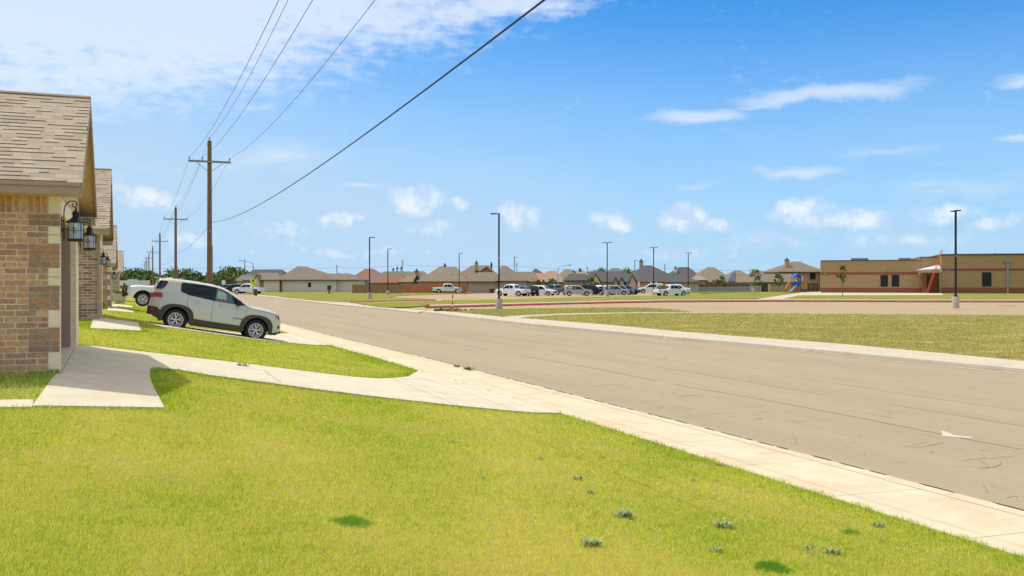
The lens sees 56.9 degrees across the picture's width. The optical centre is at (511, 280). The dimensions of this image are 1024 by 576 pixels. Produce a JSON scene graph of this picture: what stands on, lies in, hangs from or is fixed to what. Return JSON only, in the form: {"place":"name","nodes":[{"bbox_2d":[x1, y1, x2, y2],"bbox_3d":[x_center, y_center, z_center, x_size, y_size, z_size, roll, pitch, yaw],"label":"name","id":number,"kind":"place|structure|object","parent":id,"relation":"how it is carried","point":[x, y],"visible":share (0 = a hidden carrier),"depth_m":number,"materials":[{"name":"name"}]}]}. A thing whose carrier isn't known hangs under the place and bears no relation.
{"place":"outdoors","nodes":[
{"label":"outdoors","id":0,"kind":"place"},
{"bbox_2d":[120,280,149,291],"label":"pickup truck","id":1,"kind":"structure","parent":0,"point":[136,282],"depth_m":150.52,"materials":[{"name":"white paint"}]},
{"bbox_2d":[142,323,328,345],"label":"driveway","id":2,"kind":"structure","parent":0,"point":[288,338],"depth_m":33.24,"materials":[{"name":"concrete"}]},
{"bbox_2d":[146,276,279,338],"bbox_3d":[-10.059,0.974,32.032,4.300,1.725,2.218,9,-3,-21],"label":"suv","id":3,"kind":"object","parent":2,"relation":"on","point":[178,302],"visible":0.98,"depth_m":31.12,"materials":[{"name":"grey paint"}]},
{"bbox_2d":[236,275,252,283],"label":"house","id":4,"kind":"structure","parent":0,"point":[240,279],"depth_m":252.02,"materials":[{"name":"brown"}]},
{"bbox_2d":[242,273,280,287],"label":"house","id":5,"kind":"structure","parent":0,"point":[259,277],"depth_m":232.45,"materials":[{"name":"brown"}]},
{"bbox_2d":[246,269,285,275],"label":"house","id":6,"kind":"structure","parent":0,"point":[279,271],"depth_m":267.05,"materials":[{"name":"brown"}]},
{"bbox_2d":[32,345,560,413],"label":"driveway","id":7,"kind":"structure","parent":0,"point":[99,376],"depth_m":16.12,"materials":[{"name":"concrete"}]},
{"bbox_2d":[254,295,424,313],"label":"pavement","id":8,"kind":"structure","parent":0,"point":[382,308],"depth_m":92.33,"materials":[{"name":"beige concrete"}]},
{"bbox_2d":[245,291,471,301],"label":"lawn","id":9,"kind":"structure","parent":0,"point":[340,296],"depth_m":154.13,"materials":[{"name":"green plant"}]},
{"bbox_2d":[232,283,265,293],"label":"pickup truck","id":10,"kind":"object","parent":9,"relation":"on","point":[247,287],"visible":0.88,"depth_m":173.98,"materials":[{"name":"white paint"}]},
{"bbox_2d":[352,284,402,292],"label":"wooden fence","id":11,"kind":"object","parent":9,"relation":"on","point":[358,288],"visible":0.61,"depth_m":183.34,"materials":[{"name":"brown wood"}]},
{"bbox_2d":[423,283,466,292],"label":"wooden fence","id":12,"kind":"object","parent":9,"relation":"on","point":[427,288],"visible":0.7,"depth_m":188.02,"materials":[{"name":"orange wood"}]},
{"bbox_2d":[411,284,421,292],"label":"wooden gate","id":13,"kind":"structure","parent":12,"relation":"attached to","point":[416,286],"depth_m":187.53,"materials":[{"name":"orange wood"}]},
{"bbox_2d":[355,269,379,278],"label":"house","id":14,"kind":"structure","parent":0,"point":[364,274],"depth_m":255.47,"materials":[{"name":"brown"}]},
{"bbox_2d":[355,301,429,307],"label":"verge","id":15,"kind":"structure","parent":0,"point":[413,304],"depth_m":94.40,"materials":[{"name":"green plant"}]},
{"bbox_2d":[0,289,1023,575],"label":"lawn ground","id":16,"kind":"structure","parent":0,"point":[524,463],"depth_m":8.41,"materials":[{"name":"green plant"}]},
{"bbox_2d":[0,399,33,408],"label":"walkway","id":17,"kind":"structure","parent":16,"relation":"on","point":[20,402],"depth_m":10.47,"materials":[{"name":"concrete"}]},
{"bbox_2d":[0,358,54,399],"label":"grass","id":18,"kind":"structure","parent":16,"relation":"on","point":[42,381],"depth_m":11.94,"materials":[{"name":"green plant"}]},
{"bbox_2d":[0,90,96,376],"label":"brick house","id":19,"kind":"structure","parent":16,"relation":"on","point":[47,167],"depth_m":12.75,"materials":[{"name":"beige brick"}]},
{"bbox_2d":[61,200,86,241],"bbox_3d":[-6.033,-0.825,13.032,0.298,0.564,0.268,0,0,15],"label":"wall lantern","id":20,"kind":"object","parent":19,"relation":"attached to","point":[75,222],"depth_m":12.97,"materials":[{"name":"black metal"}]},
{"bbox_2d":[78,218,97,249],"bbox_3d":[-7.557,-0.830,16.860,0.298,0.564,0.268,0,0,15],"label":"wall lantern","id":21,"kind":"object","parent":19,"relation":"attached to","point":[89,242],"depth_m":16.79,"materials":[{"name":"black metal"}]},
{"bbox_2d":[79,168,113,319],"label":"brick house","id":22,"kind":"structure","parent":16,"relation":"on","point":[90,287],"depth_m":27.13,"materials":[{"name":"beige brick"}]},
{"bbox_2d":[103,225,117,308],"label":"brick house","id":23,"kind":"structure","parent":16,"relation":"on","point":[112,251],"depth_m":51.18,"materials":[{"name":"beige brick"}]},
{"bbox_2d":[91,317,140,331],"bbox_3d":[-10.818,1.242,25.709,1.326,0.299,7.374,0,0,-22],"label":"porch pad","id":24,"kind":"object","parent":16,"relation":"on","point":[101,323],"visible":0.73,"depth_m":25.52,"materials":[{"name":"concrete"}]},
{"bbox_2d":[112,251,123,300],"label":"brick house","id":25,"kind":"structure","parent":16,"relation":"on","point":[119,271],"depth_m":79.39,"materials":[{"name":"beige brick"}]},
{"bbox_2d":[112,289,125,303],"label":"planter pot","id":26,"kind":"object","parent":16,"relation":"on","point":[118,298],"visible":0.8,"depth_m":67.08,"materials":[{"name":"concrete"}]},
{"bbox_2d":[122,277,181,306],"bbox_3d":[-18.032,0.729,50.890,5.530,1.757,2.120,9,-3,-21],"label":"pickup truck","id":27,"kind":"object","parent":16,"relation":"on","point":[140,294],"visible":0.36,"depth_m":49.44,"materials":[{"name":"white paint"}]},
{"bbox_2d":[152,233,167,276],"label":"utility pole","id":28,"kind":"object","parent":16,"relation":"on","point":[159,241],"visible":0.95,"depth_m":157.32,"materials":[{"name":"grey"}]},
{"bbox_2d":[164,206,187,277],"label":"utility pole","id":29,"kind":"object","parent":16,"relation":"on","point":[175,219],"visible":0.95,"depth_m":103.59,"materials":[{"name":"brown wood"}]},
{"bbox_2d":[188,137,230,282],"bbox_3d":[-18.593,-3.103,58.032,2.480,11.445,0.385,0,0,-22],"label":"utility pole","id":30,"kind":"object","parent":16,"relation":"on","point":[209,161],"visible":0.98,"depth_m":57.92,"materials":[{"name":"brown wood"}]},
{"bbox_2d":[144,0,278,258],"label":"power line","id":31,"kind":"object","parent":30,"relation":"attached to","point":[227,101],"visible":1,"depth_m":30.18,"materials":[{"name":"grey metal"}]},
{"bbox_2d":[149,0,312,256],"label":"power line","id":32,"kind":"object","parent":30,"relation":"attached to","point":[256,91],"visible":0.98,"depth_m":28.03,"materials":[{"name":"grey metal"}]},
{"bbox_2d":[166,0,374,242],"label":"power line","id":33,"kind":"object","parent":30,"relation":"attached to","point":[295,98],"visible":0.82,"depth_m":29.83,"materials":[{"name":"grey metal"}]},
{"bbox_2d":[156,0,544,269],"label":"telephone cable","id":34,"kind":"object","parent":30,"relation":"attached to","point":[498,34],"visible":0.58,"depth_m":11.96,"materials":[{"name":"black plastic"}]},
{"bbox_2d":[327,513,374,528],"bbox_3d":[-1.168,1.755,6.929,0.350,0.112,0.304,0,0,-22],"label":"grass tuft","id":35,"kind":"object","parent":16,"relation":"on","point":[345,520],"visible":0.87,"depth_m":6.92,"materials":[{"name":"green plant"}]},
{"bbox_2d":[580,535,605,545],"bbox_3d":[0.589,1.949,7.082,0.231,0.072,0.182,0,0,-22],"label":"weed","id":36,"kind":"object","parent":16,"relation":"on","point":[586,540],"visible":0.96,"depth_m":7.08,"materials":[{"name":"green plant"}]},
{"bbox_2d":[609,507,633,517],"bbox_3d":[0.984,2.035,8.289,0.240,0.081,0.232,0,0,-22],"label":"weed","id":37,"kind":"object","parent":16,"relation":"on","point":[627,513],"visible":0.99,"depth_m":8.29,"materials":[{"name":"green plant"}]},
{"bbox_2d":[711,517,735,527],"bbox_3d":[1.865,2.123,8.281,0.234,0.080,0.213,0,0,-6],"label":"weed","id":38,"kind":"object","parent":16,"relation":"on","point":[724,523],"visible":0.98,"depth_m":8.28,"materials":[{"name":"green plant"}]},
{"bbox_2d":[752,559,795,573],"bbox_3d":[1.898,2.083,6.943,0.344,0.109,0.321,0,0,-22],"label":"grass tuft","id":39,"kind":"object","parent":16,"relation":"on","point":[770,565],"visible":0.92,"depth_m":6.89,"materials":[{"name":"green plant"}]},
{"bbox_2d":[0,0,1023,276],"label":"sky","id":40,"kind":"structure","parent":0,"point":[742,135],"materials":[{"name":"blue"}]},
{"bbox_2d":[391,292,702,299],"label":"car park","id":41,"kind":"structure","parent":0,"point":[483,296],"depth_m":148.52,"materials":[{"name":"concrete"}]},
{"bbox_2d":[432,283,461,292],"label":"pickup truck","id":42,"kind":"object","parent":41,"relation":"on","point":[448,287],"visible":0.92,"depth_m":185.90,"materials":[{"name":"white paint"}]},
{"bbox_2d":[494,284,531,295],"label":"pickup truck","id":43,"kind":"object","parent":41,"relation":"on","point":[506,290],"visible":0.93,"depth_m":151.06,"materials":[{"name":"white paint"}]},
{"bbox_2d":[524,286,538,295],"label":"suv","id":44,"kind":"object","parent":41,"relation":"on","point":[534,289],"visible":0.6,"depth_m":153.05,"materials":[{"name":"black paint"}]},
{"bbox_2d":[532,285,557,295],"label":"minivan","id":45,"kind":"object","parent":41,"relation":"on","point":[546,290],"visible":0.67,"depth_m":157.48,"materials":[{"name":"white paint"}]},
{"bbox_2d":[563,285,592,295],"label":"suv","id":46,"kind":"object","parent":41,"relation":"on","point":[569,290],"visible":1,"depth_m":152.56,"materials":[{"name":"beige paint"}]},
{"bbox_2d":[580,285,603,294],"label":"suv","id":47,"kind":"object","parent":41,"relation":"on","point":[595,289],"visible":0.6,"depth_m":160.99,"materials":[{"name":"black paint"}]},
{"bbox_2d":[602,285,629,294],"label":"suv","id":48,"kind":"object","parent":41,"relation":"on","point":[614,289],"visible":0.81,"depth_m":160.20,"materials":[{"name":"grey paint"}]},
{"bbox_2d":[638,283,662,292],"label":"suv","id":49,"kind":"object","parent":41,"relation":"on","point":[648,288],"visible":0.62,"depth_m":183.58,"materials":[{"name":"white paint"}]},
{"bbox_2d":[652,284,687,295],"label":"pickup truck","id":50,"kind":"object","parent":41,"relation":"on","point":[673,289],"visible":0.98,"depth_m":150.28,"materials":[{"name":"white paint"}]},
{"bbox_2d":[544,284,565,294],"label":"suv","id":51,"kind":"object","parent":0,"point":[558,288],"visible":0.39,"depth_m":164.68,"materials":[{"name":"grey paint"}]},
{"bbox_2d":[448,308,685,316],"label":"field","id":52,"kind":"structure","parent":0,"point":[564,309],"depth_m":73.03,"materials":[{"name":"green plant"}]},
{"bbox_2d":[505,312,698,317],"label":"path","id":53,"kind":"structure","parent":0,"point":[521,316],"depth_m":67.99,"materials":[{"name":"beige concrete"}]},
{"bbox_2d":[424,292,793,304],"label":"verge","id":54,"kind":"structure","parent":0,"point":[695,296],"depth_m":125.87,"materials":[{"name":"green plant"}]},
{"bbox_2d":[232,292,1023,509],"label":"road","id":55,"kind":"structure","parent":0,"point":[884,447],"depth_m":22.12,"materials":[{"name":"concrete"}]},
{"bbox_2d":[283,323,1023,510],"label":"gutter seam","id":56,"kind":"object","parent":55,"relation":"on","point":[734,435],"visible":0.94,"depth_m":14.52,"materials":[{"name":"grey concrete"}]},
{"bbox_2d":[312,317,1020,448],"bbox_3d":[-1.737,2.495,40.858,3.949,0.001,71.276,0,0,-23],"label":"paving seam","id":57,"kind":"object","parent":55,"relation":"on","point":[763,384],"visible":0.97,"depth_m":21.28,"materials":[{"name":"brown"}]},
{"bbox_2d":[428,313,1020,372],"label":"gutter dirt","id":58,"kind":"structure","parent":55,"relation":"on","point":[787,349],"depth_m":32.47,"materials":[{"name":"brown soil"}]},
{"bbox_2d":[527,374,1015,497],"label":"road cracks","id":59,"kind":"object","parent":55,"relation":"on","point":[817,419],"visible":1,"depth_m":15.27,"materials":[{"name":"brown"}]},
{"bbox_2d":[941,431,971,438],"bbox_3d":[7.203,2.496,15.314,0.422,0.006,0.644,0,0,22],"label":"road marking","id":60,"kind":"object","parent":55,"relation":"on","point":[945,433],"visible":1,"depth_m":15.21,"materials":[{"name":"white paint"}]},
{"bbox_2d":[280,323,1023,556],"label":"pavement","id":61,"kind":"structure","parent":0,"point":[941,512],"depth_m":12.40,"materials":[{"name":"concrete"}]},
{"bbox_2d":[298,328,1023,516],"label":"kerb seam","id":62,"kind":"object","parent":61,"relation":"on","point":[752,444],"visible":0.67,"depth_m":13.09,"materials":[{"name":"brown"}]},
{"bbox_2d":[399,302,1023,314],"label":"access road","id":63,"kind":"structure","parent":0,"point":[991,308],"depth_m":87.86,"materials":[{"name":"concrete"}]},
{"bbox_2d":[950,210,960,307],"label":"lamp post","id":64,"kind":"object","parent":63,"relation":"on","point":[955,300],"visible":1,"depth_m":82.67,"materials":[{"name":"brown metal"}]},
{"bbox_2d":[420,311,1023,373],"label":"pavement","id":65,"kind":"structure","parent":0,"point":[965,361],"depth_m":35.23,"materials":[{"name":"concrete"}]},
{"bbox_2d":[429,299,1023,305],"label":"pavement strip","id":66,"kind":"object","parent":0,"point":[718,300],"visible":0.63,"depth_m":114.55,"materials":[{"name":"concrete"}]},
{"bbox_2d":[444,307,1023,360],"bbox_3d":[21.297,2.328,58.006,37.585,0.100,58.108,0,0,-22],"label":"field grass","id":67,"kind":"structure","parent":0,"point":[864,333],"depth_m":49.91,"materials":[{"name":"green plant"}]},
{"bbox_2d":[690,291,814,293],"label":"school ground","id":68,"kind":"structure","parent":0,"point":[752,292],"depth_m":193.65,"materials":[{"name":"green plant"}]},
{"bbox_2d":[689,286,754,292],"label":"railing","id":69,"kind":"object","parent":68,"relation":"on","point":[746,290],"visible":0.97,"depth_m":192.67,"materials":[{"name":"grey"}]},
{"bbox_2d":[699,284,749,291],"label":"wooden fence","id":70,"kind":"object","parent":68,"relation":"on","point":[728,285],"visible":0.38,"depth_m":211.33,"materials":[{"name":"wood"}]},
{"bbox_2d":[785,273,806,291],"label":"playground","id":71,"kind":"object","parent":68,"relation":"on","point":[803,287],"visible":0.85,"depth_m":197.98,"materials":[{"name":"multicoloured"}]},
{"bbox_2d":[761,292,941,298],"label":"pavement","id":72,"kind":"structure","parent":0,"point":[796,294],"depth_m":161.93,"materials":[{"name":"beige concrete"}]},
{"bbox_2d":[785,293,1023,299],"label":"verge","id":73,"kind":"structure","parent":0,"point":[986,296],"depth_m":133.13,"materials":[{"name":"green plant"}]},
{"label":"ground","id":74,"kind":"structure","parent":0,"visible":0},
{"bbox_2d":[120,267,151,287],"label":"tree","id":75,"kind":"object","parent":74,"relation":"on","point":[130,274],"visible":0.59,"depth_m":247.92,"materials":[{"name":"green plant"}]},
{"bbox_2d":[132,267,154,280],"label":"tree","id":76,"kind":"object","parent":74,"relation":"on","point":[149,272],"visible":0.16,"depth_m":262.05,"materials":[{"name":"green plant"}]},
{"bbox_2d":[150,269,185,285],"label":"tree","id":77,"kind":"object","parent":74,"relation":"on","point":[168,275],"visible":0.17,"depth_m":253.36,"materials":[{"name":"green plant"}]},
{"bbox_2d":[163,267,201,278],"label":"tree","id":78,"kind":"object","parent":74,"relation":"on","point":[185,273],"visible":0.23,"depth_m":260.90,"materials":[{"name":"green plant"}]},
{"bbox_2d":[187,274,212,283],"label":"tree","id":79,"kind":"object","parent":74,"relation":"on","point":[201,278],"visible":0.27,"depth_m":253.95,"materials":[{"name":"green plant"}]},
{"bbox_2d":[217,274,236,286],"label":"tree","id":80,"kind":"object","parent":74,"relation":"on","point":[225,277],"visible":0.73,"depth_m":189.35,"materials":[{"name":"green plant"}]},
{"bbox_2d":[214,265,243,278],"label":"tree","id":81,"kind":"object","parent":74,"relation":"on","point":[231,269],"visible":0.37,"depth_m":270.82,"materials":[{"name":"green plant"}]},
{"bbox_2d":[261,266,365,291],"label":"house","id":82,"kind":"structure","parent":74,"relation":"on","point":[301,279],"depth_m":203.50,"materials":[{"name":"brown"}]},
{"bbox_2d":[367,237,374,298],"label":"lamp post","id":83,"kind":"object","parent":74,"relation":"on","point":[369,294],"visible":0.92,"depth_m":126.52,"materials":[{"name":"brown metal"}]},
{"bbox_2d":[366,275,404,289],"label":"house","id":84,"kind":"structure","parent":74,"relation":"on","point":[392,280],"depth_m":223.28,"materials":[{"name":"pink"}]},
{"bbox_2d":[364,267,410,284],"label":"house","id":85,"kind":"structure","parent":74,"relation":"on","point":[397,272],"depth_m":241.80,"materials":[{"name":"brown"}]},
{"bbox_2d":[397,274,421,284],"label":"house","id":86,"kind":"structure","parent":74,"relation":"on","point":[412,279],"depth_m":216.45,"materials":[{"name":"brown"}]},
{"bbox_2d":[404,269,426,276],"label":"house","id":87,"kind":"structure","parent":74,"relation":"on","point":[421,273],"depth_m":239.66,"materials":[{"name":"brown"}]},
{"bbox_2d":[416,263,467,284],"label":"house","id":88,"kind":"structure","parent":74,"relation":"on","point":[443,275],"depth_m":213.80,"materials":[{"name":"brown"}]},
{"bbox_2d":[462,261,493,290],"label":"house","id":89,"kind":"structure","parent":74,"relation":"on","point":[471,271],"depth_m":222.11,"materials":[{"name":"brown"}]},
{"bbox_2d":[491,213,501,308],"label":"lamp post","id":90,"kind":"object","parent":74,"relation":"on","point":[498,302],"visible":0.9,"depth_m":82.39,"materials":[{"name":"brown metal"}]},
{"bbox_2d":[466,266,538,292],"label":"house","id":91,"kind":"structure","parent":74,"relation":"on","point":[482,282],"depth_m":200.95,"materials":[{"name":"brown"}]},
{"bbox_2d":[540,273,563,287],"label":"house","id":92,"kind":"structure","parent":74,"relation":"on","point":[557,277],"depth_m":227.31,"materials":[{"name":"brown"}]},
{"bbox_2d":[559,269,574,278],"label":"house","id":93,"kind":"structure","parent":74,"relation":"on","point":[564,273],"depth_m":236.19,"materials":[{"name":"brown"}]},
{"bbox_2d":[562,274,587,287],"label":"house","id":94,"kind":"structure","parent":74,"relation":"on","point":[575,279],"depth_m":215.22,"materials":[{"name":"grey"}]},
{"bbox_2d":[585,271,628,285],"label":"house","id":95,"kind":"structure","parent":74,"relation":"on","point":[616,277],"depth_m":212.73,"materials":[{"name":"grey"}]},
{"bbox_2d":[602,242,611,296],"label":"lamp post","id":96,"kind":"object","parent":74,"relation":"on","point":[606,292],"visible":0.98,"depth_m":146.77,"materials":[{"name":"brown metal"}]},
{"bbox_2d":[624,259,700,291],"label":"house","id":97,"kind":"structure","parent":74,"relation":"on","point":[642,275],"depth_m":206.07,"materials":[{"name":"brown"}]},
{"bbox_2d":[669,266,696,277],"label":"house","id":98,"kind":"structure","parent":74,"relation":"on","point":[680,271],"depth_m":235.18,"materials":[{"name":"grey"}]},
{"bbox_2d":[692,267,726,290],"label":"house","id":99,"kind":"structure","parent":74,"relation":"on","point":[709,275],"depth_m":228.99,"materials":[{"name":"brown"}]},
{"bbox_2d":[716,275,726,286],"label":"young tree","id":100,"kind":"object","parent":74,"relation":"on","point":[721,282],"visible":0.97,"depth_m":204.88,"materials":[{"name":"green plant"}]},
{"bbox_2d":[425,300,1023,307],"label":"red kerb","id":101,"kind":"structure","parent":74,"relation":"on","point":[696,301],"depth_m":107.88,"materials":[{"name":"paint"}]},
{"bbox_2d":[725,270,752,289],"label":"house","id":102,"kind":"structure","parent":74,"relation":"on","point":[736,277],"depth_m":226.57,"materials":[{"name":"brown"}]},
{"bbox_2d":[749,268,762,287],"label":"young tree","id":103,"kind":"object","parent":74,"relation":"on","point":[758,278],"visible":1,"depth_m":159.39,"materials":[{"name":"green plant"}]},
{"bbox_2d":[744,274,797,291],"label":"house","id":104,"kind":"structure","parent":74,"relation":"on","point":[768,281],"depth_m":206.25,"materials":[{"name":"brown"}]},
{"bbox_2d":[773,273,783,285],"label":"young tree","id":105,"kind":"object","parent":74,"relation":"on","point":[778,276],"visible":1,"depth_m":194.06,"materials":[{"name":"green plant"}]},
{"bbox_2d":[761,258,819,291],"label":"house","id":106,"kind":"structure","parent":74,"relation":"on","point":[808,274],"depth_m":214.81,"materials":[{"name":"brown"}]},
{"bbox_2d":[836,265,846,296],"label":"young tree","id":107,"kind":"object","parent":74,"relation":"on","point":[842,277],"visible":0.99,"depth_m":139.80,"materials":[{"name":"green plant"}]},
{"bbox_2d":[670,309,1020,315],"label":"kerb","id":108,"kind":"structure","parent":74,"relation":"on","point":[838,313],"depth_m":67.84,"materials":[{"name":"red concrete"}]},
{"bbox_2d":[820,253,1023,292],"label":"school building","id":109,"kind":"structure","parent":74,"relation":"on","point":[992,273],"depth_m":182.52,"materials":[{"name":"beige brick"}]},
{"bbox_2d":[881,275,887,286],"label":"window","id":110,"kind":"structure","parent":109,"relation":"in","point":[884,278],"depth_m":185.28,"materials":[{"name":"black glass"}]},
{"bbox_2d":[892,275,898,286],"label":"window","id":111,"kind":"structure","parent":109,"relation":"in","point":[895,278],"depth_m":184.65,"materials":[{"name":"black glass"}]},
{"bbox_2d":[982,272,990,286],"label":"window","id":112,"kind":"structure","parent":109,"relation":"in","point":[986,276],"depth_m":177.36,"materials":[{"name":"black"}]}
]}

